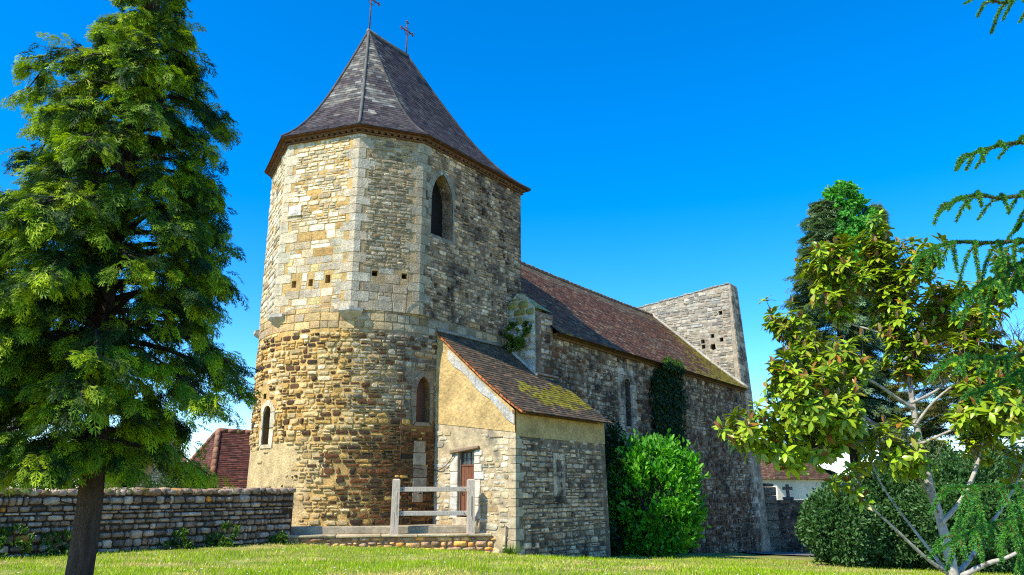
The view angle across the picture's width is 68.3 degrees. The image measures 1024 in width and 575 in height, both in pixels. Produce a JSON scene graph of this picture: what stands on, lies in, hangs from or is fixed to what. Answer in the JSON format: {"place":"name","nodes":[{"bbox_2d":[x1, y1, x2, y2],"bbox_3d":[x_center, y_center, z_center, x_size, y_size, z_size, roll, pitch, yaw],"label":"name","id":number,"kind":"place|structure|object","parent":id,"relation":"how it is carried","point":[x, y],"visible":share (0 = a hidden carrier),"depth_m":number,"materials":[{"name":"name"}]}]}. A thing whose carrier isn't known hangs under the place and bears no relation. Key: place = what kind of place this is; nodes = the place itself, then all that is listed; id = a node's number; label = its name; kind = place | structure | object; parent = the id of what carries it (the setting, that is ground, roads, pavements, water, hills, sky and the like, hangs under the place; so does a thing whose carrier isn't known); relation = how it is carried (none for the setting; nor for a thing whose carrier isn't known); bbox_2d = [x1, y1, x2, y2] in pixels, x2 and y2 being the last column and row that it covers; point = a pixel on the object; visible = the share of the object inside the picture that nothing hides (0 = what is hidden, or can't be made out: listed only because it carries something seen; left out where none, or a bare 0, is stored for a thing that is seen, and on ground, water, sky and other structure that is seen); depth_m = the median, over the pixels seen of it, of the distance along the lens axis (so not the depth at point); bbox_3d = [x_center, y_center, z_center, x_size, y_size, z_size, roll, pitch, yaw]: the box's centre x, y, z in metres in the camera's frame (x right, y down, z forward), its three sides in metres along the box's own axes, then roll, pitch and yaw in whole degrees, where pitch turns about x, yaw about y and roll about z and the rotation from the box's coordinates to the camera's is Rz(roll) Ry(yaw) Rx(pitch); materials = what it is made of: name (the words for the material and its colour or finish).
{"place":"outdoors","nodes":[
{"label":"outdoors","id":0,"kind":"place"},
{"bbox_2d":[0,541,1020,574],"bbox_3d":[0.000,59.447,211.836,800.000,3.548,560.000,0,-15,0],"label":"ground","id":1,"kind":"structure","parent":0,"point":[771,556],"depth_m":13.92,"materials":[{"name":"green plant"}]},
{"bbox_2d":[0,523,36,559],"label":"weed clump","id":2,"kind":"object","parent":1,"relation":"on","point":[26,547],"visible":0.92,"depth_m":13.33,"materials":[{"name":"green plant"}]},
{"bbox_2d":[39,528,71,555],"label":"weed clump","id":3,"kind":"object","parent":1,"relation":"on","point":[53,551],"visible":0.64,"depth_m":14.04,"materials":[{"name":"green plant"}]},
{"bbox_2d":[6,470,116,489],"bbox_3d":[-11.583,5.394,18.703,3.677,2.879,1.832,0,-15,0],"label":"garden hedge","id":4,"kind":"object","parent":1,"relation":"on","point":[74,485],"visible":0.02,"depth_m":18.48,"materials":[{"name":"green plant"}]},
{"bbox_2d":[0,0,264,574],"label":"evergreen tree","id":5,"kind":"object","parent":1,"relation":"on","point":[67,371],"visible":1,"depth_m":7.19,"materials":[{"name":"green plant"}]},
{"bbox_2d":[104,439,187,487],"bbox_3d":[-12.888,7.708,25.194,2.717,6.170,4.214,10,-18,-32],"label":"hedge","id":6,"kind":"object","parent":1,"relation":"on","point":[149,470],"visible":0.04,"depth_m":24.21,"materials":[{"name":"plant"}]},
{"bbox_2d":[0,487,295,556],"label":"boundary wall","id":7,"kind":"structure","parent":1,"relation":"on","point":[139,518],"depth_m":15.70,"materials":[{"name":"stone"}]},
{"bbox_2d":[131,470,200,488],"bbox_3d":[-10.061,6.527,21.503,3.218,2.747,1.970,0,-15,0],"label":"garden hedge","id":8,"kind":"object","parent":1,"relation":"on","point":[168,483],"visible":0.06,"depth_m":21.66,"materials":[{"name":"green plant"}]},
{"bbox_2d":[158,527,193,549],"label":"weed clump","id":9,"kind":"object","parent":1,"relation":"on","point":[182,533],"visible":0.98,"depth_m":15.75,"materials":[{"name":"green plant"}]},
{"bbox_2d":[162,471,222,488],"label":"garden hedge","id":10,"kind":"object","parent":1,"relation":"on","point":[193,487],"depth_m":22.98,"materials":[{"name":"green plant"}]},
{"bbox_2d":[189,428,250,488],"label":"tiled house","id":11,"kind":"structure","parent":1,"relation":"on","point":[228,453],"depth_m":29.13,"materials":[{"name":"tile"}]},
{"bbox_2d":[203,520,240,546],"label":"weed clump","id":12,"kind":"object","parent":1,"relation":"on","point":[209,538],"visible":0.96,"depth_m":16.51,"materials":[{"name":"green plant"}]},
{"bbox_2d":[266,530,287,543],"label":"weed clump","id":13,"kind":"object","parent":1,"relation":"on","point":[282,536],"visible":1,"depth_m":17.68,"materials":[{"name":"green plant"}]},
{"bbox_2d":[281,524,496,553],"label":"terrace","id":14,"kind":"structure","parent":1,"relation":"on","point":[440,536],"depth_m":18.75,"materials":[{"name":"stone"}]},
{"bbox_2d":[390,479,474,534],"bbox_3d":[-1.985,5.505,19.007,2.095,1.330,0.188,3,-15,-10],"label":"wooden fence","id":15,"kind":"object","parent":14,"relation":"on","point":[397,489],"visible":1,"depth_m":18.97,"materials":[{"name":"grey wood"}]},
{"bbox_2d":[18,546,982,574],"bbox_3d":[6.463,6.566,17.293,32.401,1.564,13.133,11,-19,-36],"label":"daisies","id":16,"kind":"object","parent":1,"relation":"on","point":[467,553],"visible":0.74,"depth_m":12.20,"materials":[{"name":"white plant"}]},
{"bbox_2d":[247,0,770,557],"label":"church","id":17,"kind":"structure","parent":1,"relation":"on","point":[403,284],"depth_m":21.63,"materials":[{"name":"stone"}]},
{"bbox_2d":[459,450,474,516],"bbox_3d":[-1.162,5.173,19.951,0.543,1.710,0.137,-11,-18,35],"label":"door","id":18,"kind":"structure","parent":17,"relation":"in","point":[467,457],"depth_m":20.06,"materials":[{"name":"brown wood"}]},
{"bbox_2d":[502,320,532,352],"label":"shoulder plant","id":19,"kind":"object","parent":17,"relation":"on","point":[514,341],"visible":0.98,"depth_m":23.82,"materials":[{"name":"green plant"}]},
{"bbox_2d":[647,357,695,553],"bbox_3d":[6.280,6.770,29.614,0.745,8.139,4.172,-11,-18,34],"label":"wall ivy","id":20,"kind":"object","parent":17,"relation":"attached to","point":[672,383],"depth_m":30.30,"materials":[{"name":"green plant"}]},
{"bbox_2d":[498,542,522,555],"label":"grass tuft","id":21,"kind":"object","parent":1,"relation":"on","point":[506,550],"visible":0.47,"depth_m":18.15,"materials":[{"name":"green plant"}]},
{"bbox_2d":[604,412,675,555],"bbox_3d":[3.745,6.807,25.399,2.736,5.158,5.756,-8,-17,29],"label":"corner ivy","id":22,"kind":"object","parent":1,"relation":"on","point":[611,439],"visible":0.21,"depth_m":24.44,"materials":[{"name":"green plant"}]},
{"bbox_2d":[607,428,710,557],"bbox_3d":[4.622,6.811,25.071,3.847,4.275,3.275,0,-15,0],"label":"laurel bush","id":23,"kind":"object","parent":1,"relation":"on","point":[674,467],"visible":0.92,"depth_m":24.34,"materials":[{"name":"green plant"}]},
{"bbox_2d":[763,483,780,551],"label":"gate pillar","id":24,"kind":"structure","parent":1,"relation":"on","point":[771,509],"depth_m":38.55,"materials":[{"name":"grey stone"}]},
{"bbox_2d":[772,500,811,552],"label":"cemetery wall","id":25,"kind":"structure","parent":1,"relation":"on","point":[788,510],"depth_m":39.13,"materials":[{"name":"grey stone"}]},
{"bbox_2d":[782,484,793,499],"bbox_3d":[14.515,10.775,39.767,0.520,0.800,0.360,0,-15,0],"label":"stone cross","id":26,"kind":"object","parent":25,"relation":"on","point":[787,488],"visible":1,"depth_m":39.72,"materials":[{"name":"grey stone"}]},
{"bbox_2d":[760,459,835,499],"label":"white cottage","id":27,"kind":"structure","parent":1,"relation":"on","point":[803,485],"depth_m":50.97,"materials":[{"name":"paint"}]},
{"bbox_2d":[794,475,891,567],"bbox_3d":[9.366,6.673,21.508,2.546,2.633,2.445,-8,-17,28],"label":"clipped shrub","id":28,"kind":"object","parent":1,"relation":"on","point":[827,541],"visible":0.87,"depth_m":20.88,"materials":[{"name":"green plant"}]},
{"bbox_2d":[778,179,931,475],"bbox_3d":[13.972,3.030,31.299,6.026,16.021,5.909,0,-15,0],"label":"ivy clad conifer","id":29,"kind":"object","parent":1,"relation":"on","point":[838,208],"visible":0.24,"depth_m":31.58,"materials":[{"name":"green plant"}]},
{"bbox_2d":[711,209,1023,574],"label":"magnolia tree","id":30,"kind":"object","parent":1,"relation":"on","point":[809,389],"visible":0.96,"depth_m":9.20,"materials":[{"name":"green plant"}]},
{"bbox_2d":[825,455,954,569],"bbox_3d":[11.097,6.571,22.278,3.945,3.421,3.067,0,-15,0],"label":"clipped shrub","id":31,"kind":"object","parent":1,"relation":"on","point":[898,555],"visible":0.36,"depth_m":21.32,"materials":[{"name":"green plant"}]},
{"bbox_2d":[874,432,996,566],"bbox_3d":[13.902,7.020,25.012,4.828,4.485,3.690,-7,-16,23],"label":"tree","id":32,"kind":"object","parent":1,"relation":"on","point":[932,450],"visible":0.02,"depth_m":24.83,"materials":[{"name":"green plant"}]},
{"bbox_2d":[873,316,1023,566],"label":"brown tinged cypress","id":33,"kind":"object","parent":1,"relation":"on","point":[932,424],"visible":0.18,"depth_m":26.85,"materials":[{"name":"green plant"}]},
{"bbox_2d":[883,440,1023,573],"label":"clipped shrub","id":34,"kind":"object","parent":1,"relation":"on","point":[961,472],"visible":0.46,"depth_m":20.59,"materials":[{"name":"green plant"}]},
{"bbox_2d":[911,0,1023,574],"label":"spruce tree","id":35,"kind":"object","parent":1,"relation":"on","point":[1012,524],"visible":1,"depth_m":3.63,"materials":[{"name":"green plant"}]},
{"bbox_2d":[926,294,1023,382],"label":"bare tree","id":36,"kind":"object","parent":1,"relation":"on","point":[1013,334],"visible":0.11,"depth_m":30.56,"materials":[{"name":"grey plant"}]},
{"bbox_2d":[0,0,1023,489],"label":"sky","id":37,"kind":"structure","parent":0,"point":[664,149],"materials":[{"name":"blue"}]},
{"bbox_2d":[749,551,813,555],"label":"path","id":38,"kind":"structure","parent":0,"point":[786,553],"depth_m":34.40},
{"bbox_2d":[756,347,838,476],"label":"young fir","id":39,"kind":"object","parent":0,"point":[830,471],"visible":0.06,"depth_m":61.70,"materials":[{"name":"green plant"}]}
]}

